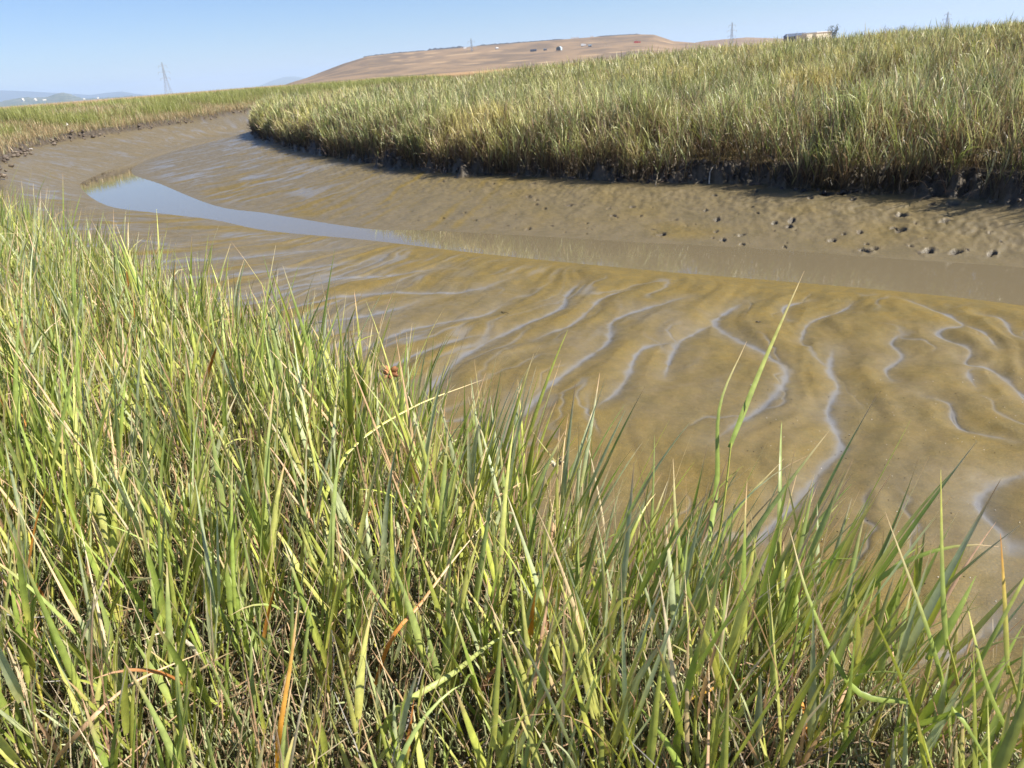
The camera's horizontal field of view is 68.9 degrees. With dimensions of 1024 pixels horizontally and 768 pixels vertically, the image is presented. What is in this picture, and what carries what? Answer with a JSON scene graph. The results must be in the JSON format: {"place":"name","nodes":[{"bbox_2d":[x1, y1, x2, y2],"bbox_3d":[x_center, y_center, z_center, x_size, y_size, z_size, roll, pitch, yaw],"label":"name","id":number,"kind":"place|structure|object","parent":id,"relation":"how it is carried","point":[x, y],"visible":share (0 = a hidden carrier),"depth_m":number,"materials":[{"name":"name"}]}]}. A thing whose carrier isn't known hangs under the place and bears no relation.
{"place":"outdoors","nodes":[
{"label":"outdoors","id":0,"kind":"place"},
{"bbox_2d":[0,93,132,106],"bbox_3d":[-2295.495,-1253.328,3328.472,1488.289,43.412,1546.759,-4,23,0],"label":"hills","id":1,"kind":"structure","parent":0,"point":[61,97],"depth_m":3178.71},
{"bbox_2d":[0,90,143,101],"bbox_3d":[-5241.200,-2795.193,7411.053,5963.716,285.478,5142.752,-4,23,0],"label":"hills","id":2,"kind":"structure","parent":0,"point":[7,95],"depth_m":7356.48,"materials":[{"name":"blue"}]},
{"bbox_2d":[0,73,460,156],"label":"bank grass","id":3,"kind":"structure","parent":0,"point":[60,113],"depth_m":40.00,"materials":[{"name":"green plant"}]},
{"bbox_2d":[258,76,304,86],"bbox_3d":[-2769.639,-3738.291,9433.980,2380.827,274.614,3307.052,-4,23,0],"label":"hills","id":4,"kind":"structure","parent":0,"point":[284,80],"depth_m":8881.59,"materials":[{"name":"blue"}]},
{"bbox_2d":[285,34,735,85],"bbox_3d":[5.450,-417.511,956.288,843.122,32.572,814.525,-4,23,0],"label":"hill","id":5,"kind":"structure","parent":0,"point":[466,59],"depth_m":774.75,"materials":[{"name":"brown soil"}]},
{"bbox_2d":[364,50,424,56],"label":"tarpaulin strip","id":6,"kind":"object","parent":5,"relation":"on","point":[394,52],"visible":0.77,"depth_m":906.95,"materials":[{"name":"white plastic"}]},
{"bbox_2d":[427,46,462,50],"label":"tarpaulin strip","id":7,"kind":"object","parent":5,"relation":"on","point":[445,48],"visible":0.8,"depth_m":910.96,"materials":[{"name":"white plastic"}]},
{"bbox_2d":[478,39,561,45],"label":"row of trees","id":8,"kind":"object","parent":5,"relation":"on","point":[518,42],"visible":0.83,"depth_m":911.30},
{"bbox_2d":[597,34,637,36],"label":"tarpaulin strip","id":9,"kind":"object","parent":5,"relation":"on","point":[617,35],"visible":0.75,"depth_m":900.65,"materials":[{"name":"white plastic"}]},
{"bbox_2d":[728,22,735,44],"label":"pylon","id":10,"kind":"object","parent":5,"relation":"on","point":[732,34],"visible":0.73,"depth_m":918.20,"materials":[{"name":"metal"}]},
{"bbox_2d":[0,339,1021,767],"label":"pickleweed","id":11,"kind":"object","parent":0,"point":[858,753],"visible":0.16,"depth_m":1.59,"materials":[{"name":"green plant"}]},
{"bbox_2d":[0,47,1023,767],"bbox_3d":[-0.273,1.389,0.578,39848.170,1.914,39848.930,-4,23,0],"label":"ground","id":12,"kind":"structure","parent":0,"point":[676,345],"depth_m":6.42,"materials":[{"name":"brown soil"}]},
{"bbox_2d":[0,105,255,177],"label":"soil clods","id":13,"kind":"object","parent":12,"relation":"on","point":[5,157],"visible":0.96,"depth_m":25.25,"materials":[{"name":"brown soil"}]},
{"bbox_2d":[51,651,204,764],"bbox_3d":[-0.750,0.668,1.402,0.375,0.266,0.170,-12,24,-17],"label":"grass blade","id":14,"kind":"object","parent":12,"relation":"on","point":[74,737],"visible":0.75,"depth_m":1.31,"materials":[{"name":"beige plant"}]},
{"bbox_2d":[158,62,172,93],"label":"pylon","id":15,"kind":"object","parent":12,"relation":"on","point":[165,77],"visible":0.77,"depth_m":765.00,"materials":[{"name":"metal"}]},
{"bbox_2d":[143,632,233,692],"bbox_3d":[-0.678,0.602,1.582,0.139,0.241,0.032,-17,26,-26],"label":"grass blade","id":16,"kind":"object","parent":12,"relation":"on","point":[191,646],"visible":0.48,"depth_m":1.57,"materials":[{"name":"green plant"}]},
{"bbox_2d":[275,598,298,767],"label":"grass blade","id":17,"kind":"object","parent":12,"relation":"on","point":[282,712],"visible":0.95,"depth_m":1.24,"materials":[{"name":"plant"}]},
{"bbox_2d":[344,496,382,568],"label":"grass blade","id":18,"kind":"object","parent":12,"relation":"on","point":[346,556],"visible":0.3,"depth_m":2.01,"materials":[{"name":"green plant"}]},
{"bbox_2d":[364,332,400,460],"bbox_3d":[-0.402,0.107,2.546,0.132,0.620,0.056,-4,23,0],"label":"seed head","id":19,"kind":"object","parent":12,"relation":"on","point":[394,369],"visible":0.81,"depth_m":2.48},
{"bbox_2d":[293,380,480,591],"bbox_3d":[-0.339,0.282,2.145,0.059,0.373,0.766,15,30,38],"label":"grass blade","id":20,"kind":"object","parent":12,"relation":"on","point":[341,463],"visible":0.57,"depth_m":2.00,"materials":[{"name":"plant"}]},
{"bbox_2d":[367,513,492,707],"bbox_3d":[-0.152,0.517,1.670,0.401,0.330,0.084,-22,28,-35],"label":"grass blade","id":21,"kind":"object","parent":12,"relation":"on","point":[392,637],"visible":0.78,"depth_m":1.57,"materials":[{"name":"beige plant"}]},
{"bbox_2d":[375,615,562,755],"bbox_3d":[-0.070,0.630,1.534,0.467,0.218,0.063,-15,25,-23],"label":"grass blade","id":22,"kind":"object","parent":12,"relation":"on","point":[429,687],"visible":0.69,"depth_m":1.46,"materials":[{"name":"plant"}]},
{"bbox_2d":[380,451,570,594],"bbox_3d":[-0.101,0.378,2.137,0.722,0.186,0.055,-20,28,-33],"label":"grass blade","id":23,"kind":"object","parent":12,"relation":"on","point":[501,493],"visible":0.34,"depth_m":2.20,"materials":[{"name":"plant"}]},
{"bbox_2d":[0,168,1023,767],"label":"foreground cordgrass","id":24,"kind":"object","parent":12,"relation":"on","point":[38,274],"visible":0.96,"depth_m":1.69,"materials":[{"name":"green plant"}]},
{"bbox_2d":[0,259,1023,767],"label":"dead straw","id":25,"kind":"object","parent":12,"relation":"on","point":[488,685],"visible":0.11,"depth_m":1.57,"materials":[{"name":"plant"}]},
{"bbox_2d":[480,630,548,708],"bbox_3d":[0.028,0.615,1.610,0.219,0.146,0.030,-14,25,-21],"label":"grass blade","id":26,"kind":"object","parent":12,"relation":"on","point":[493,670],"visible":0.34,"depth_m":1.56,"materials":[{"name":"plant"}]},
{"bbox_2d":[538,431,567,513],"bbox_3d":[0.140,0.379,2.332,0.132,0.612,0.042,-4,23,0],"label":"seed head","id":27,"kind":"object","parent":12,"relation":"on","point":[554,463],"visible":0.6,"depth_m":2.26},
{"bbox_2d":[245,11,1023,199],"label":"reed bed","id":28,"kind":"object","parent":12,"relation":"on","point":[718,97],"visible":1,"depth_m":14.03,"materials":[{"name":"green plant"}]},
{"bbox_2d":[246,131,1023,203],"bbox_3d":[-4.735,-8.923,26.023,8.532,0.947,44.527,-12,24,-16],"label":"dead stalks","id":29,"kind":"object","parent":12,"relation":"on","point":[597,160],"visible":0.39,"depth_m":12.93,"materials":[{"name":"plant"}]},
{"bbox_2d":[250,131,1023,202],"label":"soil clods","id":30,"kind":"object","parent":12,"relation":"on","point":[705,161],"visible":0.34,"depth_m":11.57,"materials":[{"name":"brown soil"}]},
{"bbox_2d":[635,675,754,761],"bbox_3d":[0.354,0.649,1.462,0.317,0.111,0.030,-14,25,-21],"label":"grass blade","id":31,"kind":"object","parent":12,"relation":"on","point":[644,745],"visible":0.31,"depth_m":1.44,"materials":[{"name":"plant"}]},
{"bbox_2d":[673,272,803,670],"bbox_3d":[0.484,0.197,1.673,0.527,0.804,0.165,-21,28,-34],"label":"cordgrass plant","id":32,"kind":"object","parent":12,"relation":"on","point":[717,460],"visible":0.83,"depth_m":1.64,"materials":[{"name":"green plant"}]},
{"bbox_2d":[783,32,805,42],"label":"shed","id":33,"kind":"structure","parent":12,"relation":"on","point":[791,36],"depth_m":264.80,"materials":[{"name":"blue metal"}]},
{"bbox_2d":[795,31,831,40],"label":"building","id":34,"kind":"structure","parent":12,"relation":"on","point":[814,33],"depth_m":255.20,"materials":[{"name":"white paint"}]},
{"bbox_2d":[825,25,837,39],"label":"bush","id":35,"kind":"object","parent":12,"relation":"on","point":[835,31],"visible":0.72,"depth_m":126.31,"materials":[{"name":"green plant"}]},
{"bbox_2d":[747,373,1022,682],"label":"shell grit","id":36,"kind":"object","parent":12,"relation":"on","point":[898,458],"visible":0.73,"depth_m":4.08,"materials":[{"name":"stone"}]},
{"bbox_2d":[789,528,1012,767],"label":"cordgrass plant","id":37,"kind":"object","parent":12,"relation":"on","point":[939,639],"visible":0.91,"depth_m":1.24,"materials":[{"name":"green plant"}]},
{"bbox_2d":[885,485,1023,767],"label":"cordgrass plant","id":38,"kind":"object","parent":12,"relation":"on","point":[946,640],"visible":0.86,"depth_m":1.15,"materials":[{"name":"green plant"}]},
{"bbox_2d":[965,533,1023,759],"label":"cordgrass plant","id":39,"kind":"object","parent":12,"relation":"on","point":[1007,668],"visible":0.76,"depth_m":1.11,"materials":[{"name":"green plant"}]},
{"bbox_2d":[0,0,1023,94],"label":"sky","id":40,"kind":"structure","parent":0,"point":[86,47],"materials":[{"name":"blue"}]},
{"bbox_2d":[80,135,1023,304],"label":"water","id":41,"kind":"structure","parent":0,"point":[121,187],"depth_m":8.98,"materials":[{"name":"brown liquid"}]},
{"bbox_2d":[696,30,952,47],"bbox_3d":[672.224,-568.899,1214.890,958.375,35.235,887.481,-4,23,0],"label":"hill","id":42,"kind":"structure","parent":0,"point":[740,41],"depth_m":1260.03,"materials":[{"name":"beige soil"}]}
]}

